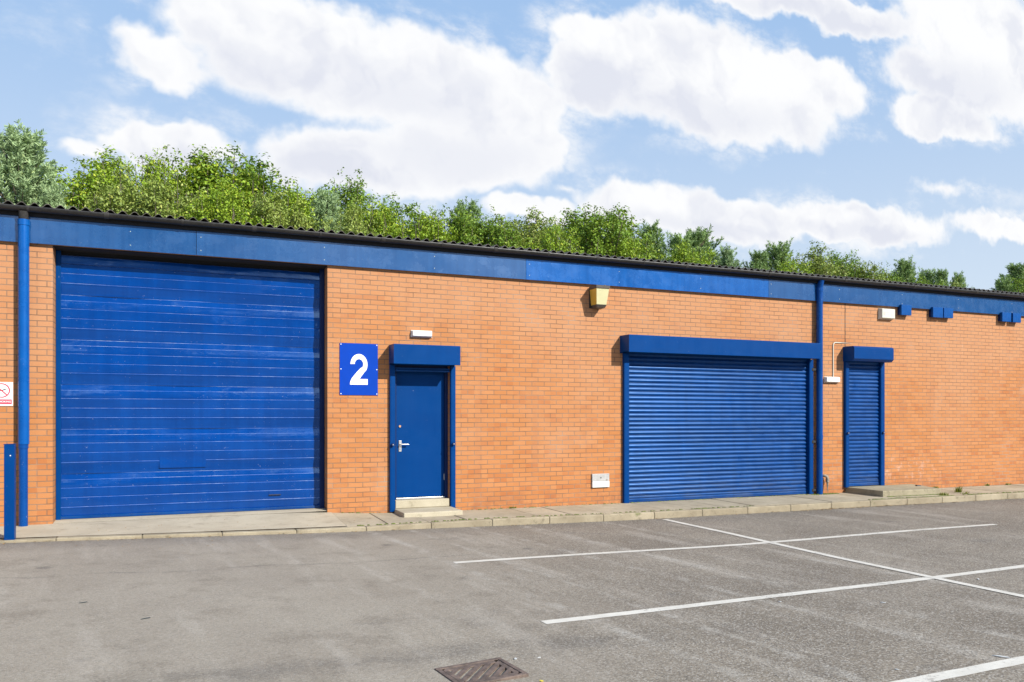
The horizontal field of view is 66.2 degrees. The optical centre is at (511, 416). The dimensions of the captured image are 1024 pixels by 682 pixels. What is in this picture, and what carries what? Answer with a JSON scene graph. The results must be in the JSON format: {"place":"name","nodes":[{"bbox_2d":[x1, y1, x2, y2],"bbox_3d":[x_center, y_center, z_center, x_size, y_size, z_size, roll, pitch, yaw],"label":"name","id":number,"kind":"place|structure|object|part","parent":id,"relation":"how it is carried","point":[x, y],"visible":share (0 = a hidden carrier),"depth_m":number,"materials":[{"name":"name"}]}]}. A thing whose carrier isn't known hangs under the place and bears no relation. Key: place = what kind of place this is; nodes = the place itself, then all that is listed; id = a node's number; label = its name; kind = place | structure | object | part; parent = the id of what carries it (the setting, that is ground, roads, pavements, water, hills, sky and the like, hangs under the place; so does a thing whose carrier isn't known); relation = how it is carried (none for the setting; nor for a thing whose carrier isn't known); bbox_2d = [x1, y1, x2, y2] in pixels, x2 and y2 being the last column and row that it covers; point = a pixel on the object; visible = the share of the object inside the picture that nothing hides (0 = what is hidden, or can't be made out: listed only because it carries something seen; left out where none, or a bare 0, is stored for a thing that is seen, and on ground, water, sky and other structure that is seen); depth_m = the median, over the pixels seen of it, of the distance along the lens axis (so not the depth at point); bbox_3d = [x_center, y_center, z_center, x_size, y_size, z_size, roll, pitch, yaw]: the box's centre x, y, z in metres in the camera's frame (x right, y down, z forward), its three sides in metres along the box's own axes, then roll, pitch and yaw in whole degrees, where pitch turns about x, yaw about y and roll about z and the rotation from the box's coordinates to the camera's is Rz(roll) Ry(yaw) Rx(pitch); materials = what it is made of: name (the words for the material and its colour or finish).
{"place":"outdoors","nodes":[
{"label":"outdoors","id":0,"kind":"place"},
{"bbox_2d":[0,508,346,537],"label":"concrete apron","id":1,"kind":"object","parent":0,"point":[240,520],"visible":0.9,"depth_m":10.52,"materials":[{"name":"grey concrete"}]},
{"bbox_2d":[0,498,1023,681],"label":"car park","id":2,"kind":"structure","parent":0,"point":[414,605],"depth_m":6.53,"materials":[{"name":"grey asphalt"}]},
{"bbox_2d":[434,657,528,681],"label":"drain grate","id":3,"kind":"object","parent":2,"relation":"in","point":[512,671],"visible":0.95,"depth_m":4.71,"materials":[{"name":"metal"}]},
{"bbox_2d":[454,524,997,562],"bbox_3d":[3.348,1.596,10.109,8.674,0.079,0.106,0,0,-24],"label":"parking line","id":4,"kind":"object","parent":2,"relation":"on","point":[714,545],"visible":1,"depth_m":9.71,"materials":[{"name":"paint"}]},
{"bbox_2d":[542,565,1023,623],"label":"parking line","id":5,"kind":"object","parent":2,"relation":"on","point":[745,599],"visible":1,"depth_m":6.87,"materials":[{"name":"paint"}]},
{"bbox_2d":[662,519,1023,596],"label":"parking line","id":6,"kind":"object","parent":2,"relation":"on","point":[977,586],"visible":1,"depth_m":8.71,"materials":[{"name":"paint"}]},
{"bbox_2d":[892,656,1023,681],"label":"parking line","id":7,"kind":"object","parent":2,"relation":"on","point":[953,673],"visible":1,"depth_m":4.89,"materials":[{"name":"paint"}]},
{"bbox_2d":[0,0,1023,289],"label":"sky","id":8,"kind":"structure","parent":0,"point":[889,131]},
{"bbox_2d":[3,498,1021,543],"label":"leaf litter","id":9,"kind":"object","parent":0,"point":[634,519],"visible":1,"depth_m":13.52,"materials":[{"name":"brown plant"}]},
{"bbox_2d":[333,484,1023,525],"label":"pavement","id":10,"kind":"structure","parent":0,"point":[354,519],"depth_m":13.11,"materials":[{"name":"grey concrete"}]},
{"bbox_2d":[394,498,462,517],"bbox_3d":[-1.301,1.431,12.045,0.916,0.257,0.695,0,0,-23],"label":"doorstep","id":11,"kind":"object","parent":10,"relation":"on","point":[430,508],"visible":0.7,"depth_m":12.11,"materials":[{"name":"beige concrete"}]},
{"bbox_2d":[357,505,750,525],"bbox_3d":[0.988,1.501,12.001,6.722,0.042,0.076,0,0,-23],"label":"moss","id":12,"kind":"object","parent":10,"relation":"on","point":[544,515],"visible":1,"depth_m":11.77,"materials":[{"name":"green plant"}]},
{"bbox_2d":[341,494,801,512],"bbox_3d":[1.827,1.484,13.623,9.526,0.081,0.072,0,0,-23],"label":"moss","id":13,"kind":"object","parent":10,"relation":"on","point":[614,503],"visible":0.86,"depth_m":13.74,"materials":[{"name":"green plant"}]},
{"bbox_2d":[806,493,839,494],"bbox_3d":[6.055,1.519,15.323,0.822,0.013,0.200,0,0,-28],"label":"moss","id":14,"kind":"object","parent":10,"relation":"on","point":[824,493],"visible":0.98,"depth_m":15.30,"materials":[{"name":"green plant"}]},
{"bbox_2d":[845,484,940,496],"bbox_3d":[7.655,1.506,15.585,1.816,0.188,0.917,0,0,-23],"label":"doorstep","id":15,"kind":"object","parent":10,"relation":"on","point":[894,490],"visible":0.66,"depth_m":15.29,"materials":[{"name":"beige concrete"}]},
{"bbox_2d":[868,495,953,499],"bbox_3d":[7.521,1.526,14.751,2.203,0.017,0.093,0,0,-23],"label":"moss","id":16,"kind":"object","parent":10,"relation":"on","point":[913,497],"visible":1,"depth_m":14.74,"materials":[{"name":"green plant"}]},
{"bbox_2d":[887,494,937,496],"bbox_3d":[7.776,1.526,15.120,1.512,0.015,0.095,0,0,-23],"label":"moss","id":17,"kind":"object","parent":10,"relation":"on","point":[913,495],"visible":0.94,"depth_m":15.06,"materials":[{"name":"green plant"}]},
{"bbox_2d":[954,486,962,492],"bbox_3d":[8.959,1.463,15.758,0.239,0.145,0.164,0,0,-23],"label":"weed","id":18,"kind":"object","parent":10,"relation":"on","point":[957,489],"visible":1,"depth_m":15.75,"materials":[{"name":"green plant"}]},
{"bbox_2d":[963,491,1022,494],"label":"moss","id":19,"kind":"object","parent":10,"relation":"on","point":[991,493],"visible":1,"depth_m":15.53,"materials":[{"name":"green plant"}]},
{"label":"ground","id":20,"kind":"structure","parent":0,"visible":0},
{"bbox_2d":[0,118,75,208],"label":"pine tree","id":21,"kind":"object","parent":20,"relation":"on","point":[23,166],"visible":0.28,"depth_m":22.66,"materials":[{"name":"green plant"}]},
{"bbox_2d":[30,181,67,208],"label":"pine tree","id":22,"kind":"object","parent":20,"relation":"on","point":[52,200],"visible":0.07,"depth_m":22.36,"materials":[{"name":"green plant"}]},
{"bbox_2d":[42,144,144,201],"bbox_3d":[-14.217,-3.408,27.413,5.132,11.834,5.006,0,0,18],"label":"broadleaf tree","id":23,"kind":"object","parent":20,"relation":"on","point":[105,164],"visible":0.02,"depth_m":26.81,"materials":[{"name":"green plant"}]},
{"bbox_2d":[61,165,138,210],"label":"broadleaf tree","id":24,"kind":"object","parent":20,"relation":"on","point":[79,190],"visible":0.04,"depth_m":24.63,"materials":[{"name":"green plant"}]},
{"bbox_2d":[67,163,175,215],"bbox_3d":[-11.975,-2.662,24.301,3.796,10.194,3.273,0,0,-44],"label":"broadleaf tree","id":25,"kind":"object","parent":20,"relation":"on","point":[120,201],"visible":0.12,"depth_m":23.45,"materials":[{"name":"green plant"}]},
{"bbox_2d":[91,147,190,217],"bbox_3d":[-12.324,-3.183,26.169,3.614,11.380,3.282,0,0,6],"label":"broadleaf tree","id":26,"kind":"object","parent":20,"relation":"on","point":[150,166],"visible":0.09,"depth_m":26.10,"materials":[{"name":"green plant"}]},
{"bbox_2d":[124,175,215,219],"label":"broadleaf tree","id":27,"kind":"object","parent":20,"relation":"on","point":[160,201],"visible":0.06,"depth_m":23.42,"materials":[{"name":"green plant"}]},
{"bbox_2d":[141,144,257,216],"bbox_3d":[-11.086,-3.562,27.997,5.325,12.152,5.084,0,0,37],"label":"broadleaf tree","id":28,"kind":"object","parent":20,"relation":"on","point":[194,169],"visible":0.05,"depth_m":27.07,"materials":[{"name":"green plant"}]},
{"bbox_2d":[174,178,273,226],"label":"broadleaf tree","id":29,"kind":"object","parent":20,"relation":"on","point":[204,211],"visible":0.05,"depth_m":22.96,"materials":[{"name":"green plant"}]},
{"bbox_2d":[173,141,285,218],"bbox_3d":[-10.607,-3.672,29.176,5.851,12.456,5.932,0,0,-6],"label":"broadleaf tree","id":30,"kind":"object","parent":20,"relation":"on","point":[234,167],"visible":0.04,"depth_m":28.22,"materials":[{"name":"green plant"}]},
{"bbox_2d":[215,163,301,227],"bbox_3d":[-9.470,-3.357,28.516,4.710,11.720,4.829,0,0,-4],"label":"broadleaf tree","id":31,"kind":"object","parent":20,"relation":"on","point":[251,185],"visible":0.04,"depth_m":28.10,"materials":[{"name":"green plant"}]},
{"bbox_2d":[242,187,318,230],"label":"broadleaf tree","id":32,"kind":"object","parent":20,"relation":"on","point":[272,211],"visible":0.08,"depth_m":24.52,"materials":[{"name":"green plant"}]},
{"bbox_2d":[262,176,341,229],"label":"broadleaf tree","id":33,"kind":"object","parent":20,"relation":"on","point":[305,207],"visible":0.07,"depth_m":26.39,"materials":[{"name":"green plant"}]},
{"bbox_2d":[304,187,348,232],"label":"pine tree","id":34,"kind":"object","parent":20,"relation":"on","point":[330,209],"visible":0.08,"depth_m":26.33,"materials":[{"name":"green plant"}]},
{"bbox_2d":[312,167,380,230],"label":"broadleaf tree","id":35,"kind":"object","parent":20,"relation":"on","point":[349,194],"visible":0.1,"depth_m":30.62,"materials":[{"name":"green plant"}]},
{"bbox_2d":[315,197,384,236],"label":"broadleaf tree","id":36,"kind":"object","parent":20,"relation":"on","point":[352,222],"visible":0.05,"depth_m":24.46,"materials":[{"name":"green plant"}]},
{"bbox_2d":[339,193,406,237],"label":"broadleaf tree","id":37,"kind":"object","parent":20,"relation":"on","point":[379,215],"visible":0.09,"depth_m":27.63,"materials":[{"name":"green plant"}]},
{"bbox_2d":[339,191,454,240],"bbox_3d":[-4.347,-2.973,29.360,4.944,10.882,4.262,0,0,-3],"label":"broadleaf tree","id":38,"kind":"object","parent":20,"relation":"on","point":[408,209],"visible":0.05,"depth_m":28.74,"materials":[{"name":"green plant"}]},
{"bbox_2d":[375,205,458,241],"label":"broadleaf tree","id":39,"kind":"object","parent":20,"relation":"on","point":[422,231],"visible":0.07,"depth_m":27.64,"materials":[{"name":"green plant"}]},
{"bbox_2d":[406,203,485,244],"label":"broadleaf tree","id":40,"kind":"object","parent":20,"relation":"on","point":[464,227],"visible":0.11,"depth_m":28.78,"materials":[{"name":"green plant"}]},
{"bbox_2d":[449,196,483,228],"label":"pine tree","id":41,"kind":"object","parent":20,"relation":"on","point":[472,207],"visible":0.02,"depth_m":33.48,"materials":[{"name":"green plant"}]},
{"bbox_2d":[454,204,525,247],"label":"broadleaf tree","id":42,"kind":"object","parent":20,"relation":"on","point":[491,234],"visible":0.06,"depth_m":29.49,"materials":[{"name":"green plant"}]},
{"bbox_2d":[0,200,1023,538],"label":"industrial unit","id":43,"kind":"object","parent":20,"relation":"on","point":[158,364],"visible":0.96,"depth_m":12.50,"materials":[{"name":"orange brick"}]},
{"bbox_2d":[0,382,12,405],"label":"no smoking sign","id":44,"kind":"object","parent":43,"relation":"attached to","point":[6,393],"visible":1,"depth_m":10.12,"materials":[{"name":"white plastic"}]},
{"bbox_3d":[-4.518,-0.425,11.310,3.558,3.650,0.146,0,0,-23],"label":"garage door","id":45,"kind":"part","parent":43,"relation":"part of","materials":[{"name":"blue metal"}]},
{"bbox_2d":[340,343,377,394],"bbox_3d":[-2.315,-0.707,11.882,0.578,0.782,0.014,0,0,-23],"label":"number sign","id":46,"kind":"object","parent":43,"relation":"attached to","point":[358,368],"visible":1,"depth_m":11.88,"materials":[{"name":"blue metal"}]},
{"bbox_2d":[411,330,431,337],"bbox_3d":[-1.404,-1.282,12.238,0.341,0.107,0.070,0,0,-23],"label":"emergency light","id":47,"kind":"object","parent":43,"relation":"attached to","point":[420,333],"visible":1,"depth_m":12.21,"materials":[{"name":"white plastic"}]},
{"bbox_3d":[-1.446,0.221,12.389,0.891,2.162,0.128,0,0,-23],"label":"entrance door","id":48,"kind":"part","parent":43,"relation":"part of","materials":[{"name":"blue metal"}]},
{"bbox_2d":[589,285,609,308],"bbox_3d":[1.484,-2.028,13.338,0.268,0.387,0.280,0,0,-23],"label":"wall lantern","id":49,"kind":"object","parent":43,"relation":"attached to","point":[598,295],"depth_m":13.26,"materials":[{"name":"yellow plastic"}]},
{"bbox_2d":[592,473,608,487],"bbox_3d":[1.521,1.106,13.485,0.334,0.233,0.038,0,0,-23],"label":"meter cover","id":50,"kind":"object","parent":43,"relation":"attached to","point":[600,480],"visible":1,"depth_m":13.47,"materials":[{"name":"white plastic"}]},
{"bbox_2d":[823,474,828,492],"bbox_3d":[6.134,1.328,15.387,0.162,0.375,0.087,0,0,14],"label":"overflow pipe","id":51,"kind":"object","parent":43,"relation":"attached to","point":[827,479],"visible":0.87,"depth_m":15.36,"materials":[{"name":"grey plastic"}]},
{"bbox_2d":[824,342,840,382],"bbox_3d":[6.489,-1.063,15.557,0.743,0.804,0.070,0,0,-23],"label":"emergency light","id":52,"kind":"object","parent":43,"relation":"attached to","point":[833,379],"visible":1,"depth_m":15.48,"materials":[{"name":"white plastic"}]},
{"bbox_2d":[878,308,894,319],"bbox_3d":[7.658,-2.087,16.037,0.393,0.225,0.093,0,0,-23],"label":"alarm box","id":53,"kind":"object","parent":43,"relation":"attached to","point":[886,314],"visible":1,"depth_m":15.99,"materials":[{"name":"white plastic"}]},
{"bbox_2d":[897,304,910,315],"bbox_3d":[8.100,-2.183,16.213,0.283,0.213,0.110,0,0,-23],"label":"cover box","id":54,"kind":"object","parent":43,"relation":"attached to","point":[904,310],"visible":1,"depth_m":16.16,"materials":[{"name":"blue metal"}]},
{"bbox_2d":[929,307,942,317],"bbox_3d":[8.942,-2.182,16.567,0.296,0.216,0.110,0,0,-23],"label":"cover box","id":55,"kind":"object","parent":43,"relation":"attached to","point":[935,312],"visible":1,"depth_m":16.52,"materials":[{"name":"blue metal"}]},
{"bbox_2d":[943,308,952,317],"bbox_3d":[9.231,-2.184,16.689,0.277,0.212,0.110,0,0,-23],"label":"cover box","id":56,"kind":"object","parent":43,"relation":"attached to","point":[947,312],"visible":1,"depth_m":16.63,"materials":[{"name":"blue metal"}]},
{"bbox_2d":[998,312,1010,321],"bbox_3d":[10.908,-2.187,17.394,0.289,0.205,0.110,0,0,-23],"label":"cover box","id":57,"kind":"object","parent":43,"relation":"attached to","point":[1004,316],"visible":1,"depth_m":17.34,"materials":[{"name":"blue metal"}]},
{"bbox_2d":[1011,313,1020,322],"bbox_3d":[11.218,-2.187,17.524,0.268,0.206,0.110,0,0,-23],"label":"cover box","id":58,"kind":"object","parent":43,"relation":"attached to","point":[1015,317],"visible":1,"depth_m":17.47,"materials":[{"name":"blue metal"}]},
{"bbox_2d":[0,492,1023,542],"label":"kerb","id":59,"kind":"structure","parent":20,"relation":"on","point":[664,514],"depth_m":11.88,"materials":[{"name":"concrete"}]},
{"bbox_2d":[3,444,15,539],"bbox_3d":[-5.804,0.929,9.080,0.112,1.216,0.108,0,0,-23],"label":"guard post","id":60,"kind":"object","parent":59,"relation":"on","point":[9,491],"visible":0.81,"depth_m":9.04,"materials":[{"name":"blue metal"}]},
{"bbox_2d":[485,214,544,248],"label":"broadleaf tree","id":61,"kind":"object","parent":20,"relation":"on","point":[521,225],"visible":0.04,"depth_m":32.36,"materials":[{"name":"green plant"}]},
{"bbox_2d":[512,205,576,248],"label":"broadleaf tree","id":62,"kind":"object","parent":20,"relation":"on","point":[533,235],"visible":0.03,"depth_m":32.75,"materials":[{"name":"green plant"}]},
{"bbox_2d":[518,215,584,253],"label":"broadleaf tree","id":63,"kind":"object","parent":20,"relation":"on","point":[549,240],"visible":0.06,"depth_m":29.35,"materials":[{"name":"green plant"}]},
{"bbox_2d":[532,204,634,255],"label":"broadleaf tree","id":64,"kind":"object","parent":20,"relation":"on","point":[589,236],"visible":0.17,"depth_m":34.60,"materials":[{"name":"green plant"}]},
{"bbox_2d":[567,202,661,258],"bbox_3d":[4.746,-3.746,37.510,5.777,12.632,6.315,0,0,44],"label":"broadleaf tree","id":65,"kind":"object","parent":20,"relation":"on","point":[611,217],"visible":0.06,"depth_m":36.47,"materials":[{"name":"green plant"}]},
{"bbox_2d":[611,224,656,259],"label":"broadleaf tree","id":66,"kind":"object","parent":20,"relation":"on","point":[629,248],"visible":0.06,"depth_m":34.48,"materials":[{"name":"green plant"}]},
{"bbox_2d":[637,219,670,260],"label":"pine tree","id":67,"kind":"object","parent":20,"relation":"on","point":[654,239],"visible":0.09,"depth_m":39.37,"materials":[{"name":"green plant"}]},
{"bbox_2d":[657,231,696,260],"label":"pine tree","id":68,"kind":"object","parent":20,"relation":"on","point":[675,239],"visible":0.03,"depth_m":37.70,"materials":[{"name":"green plant"}]},
{"bbox_2d":[656,238,717,264],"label":"broadleaf tree","id":69,"kind":"object","parent":20,"relation":"on","point":[680,255],"visible":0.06,"depth_m":34.10,"materials":[{"name":"green plant"}]},
{"bbox_2d":[684,223,723,265],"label":"pine tree","id":70,"kind":"object","parent":20,"relation":"on","point":[700,241],"visible":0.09,"depth_m":40.38,"materials":[{"name":"green plant"}]},
{"bbox_2d":[713,243,744,267],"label":"pine tree","id":71,"kind":"object","parent":20,"relation":"on","point":[727,256],"visible":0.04,"depth_m":38.87,"materials":[{"name":"green plant"}]},
{"bbox_2d":[742,250,773,270],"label":"pine tree","id":72,"kind":"object","parent":20,"relation":"on","point":[758,261],"visible":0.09,"depth_m":42.12,"materials":[{"name":"green plant"}]},
{"bbox_2d":[760,237,799,270],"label":"pine tree","id":73,"kind":"object","parent":20,"relation":"on","point":[774,259],"visible":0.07,"depth_m":42.47,"materials":[{"name":"green plant"}]},
{"bbox_2d":[765,252,814,273],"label":"broadleaf tree","id":74,"kind":"object","parent":20,"relation":"on","point":[791,264],"visible":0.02,"depth_m":38.84,"materials":[{"name":"green plant"}]},
{"bbox_2d":[788,240,851,276],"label":"broadleaf tree","id":75,"kind":"object","parent":20,"relation":"on","point":[819,265],"visible":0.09,"depth_m":42.07,"materials":[{"name":"green plant"}]},
{"bbox_2d":[808,248,869,278],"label":"broadleaf tree","id":76,"kind":"object","parent":20,"relation":"on","point":[842,261],"visible":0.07,"depth_m":44.18,"materials":[{"name":"green plant"}]},
{"bbox_2d":[843,260,889,280],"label":"broadleaf tree","id":77,"kind":"object","parent":20,"relation":"on","point":[871,274],"visible":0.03,"depth_m":43.46,"materials":[{"name":"green plant"}]},
{"bbox_2d":[876,264,906,281],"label":"broadleaf tree","id":78,"kind":"object","parent":20,"relation":"on","point":[894,278],"depth_m":44.28,"materials":[{"name":"green plant"}]},
{"bbox_2d":[886,254,918,282],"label":"pine tree","id":79,"kind":"object","parent":20,"relation":"on","point":[905,269],"visible":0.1,"depth_m":48.91,"materials":[{"name":"green plant"}]},
{"bbox_2d":[918,267,935,284],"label":"pine tree","id":80,"kind":"object","parent":20,"relation":"on","point":[928,274],"visible":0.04,"depth_m":51.23,"materials":[{"name":"green plant"}]},
{"bbox_2d":[910,272,945,285],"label":"broadleaf tree","id":81,"kind":"object","parent":20,"relation":"on","point":[920,277],"visible":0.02,"depth_m":45.36,"materials":[{"name":"green plant"}]},
{"bbox_2d":[928,267,949,285],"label":"pine tree","id":82,"kind":"object","parent":20,"relation":"on","point":[939,275],"visible":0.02,"depth_m":50.37,"materials":[{"name":"green plant"}]},
{"bbox_2d":[951,271,968,287],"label":"pine tree","id":83,"kind":"object","parent":20,"relation":"on","point":[960,275],"visible":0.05,"depth_m":52.33,"materials":[{"name":"green plant"}]},
{"bbox_2d":[949,277,974,287],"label":"broadleaf tree","id":84,"kind":"object","parent":20,"relation":"on","point":[954,285],"visible":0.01,"depth_m":48.23,"materials":[{"name":"green plant"}]},
{"bbox_2d":[992,275,1012,291],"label":"pine tree","id":85,"kind":"object","parent":20,"relation":"on","point":[999,285],"visible":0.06,"depth_m":54.01,"materials":[{"name":"green plant"}]},
{"bbox_2d":[989,262,1023,291],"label":"pine tree","id":86,"kind":"object","parent":20,"relation":"on","point":[1017,271],"visible":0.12,"depth_m":56.11,"materials":[{"name":"green plant"}]},
{"bbox_2d":[1007,277,1023,292],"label":"broadleaf tree","id":87,"kind":"object","parent":20,"relation":"on","point":[1016,286],"visible":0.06,"depth_m":53.21,"materials":[{"name":"green plant"}]}
]}

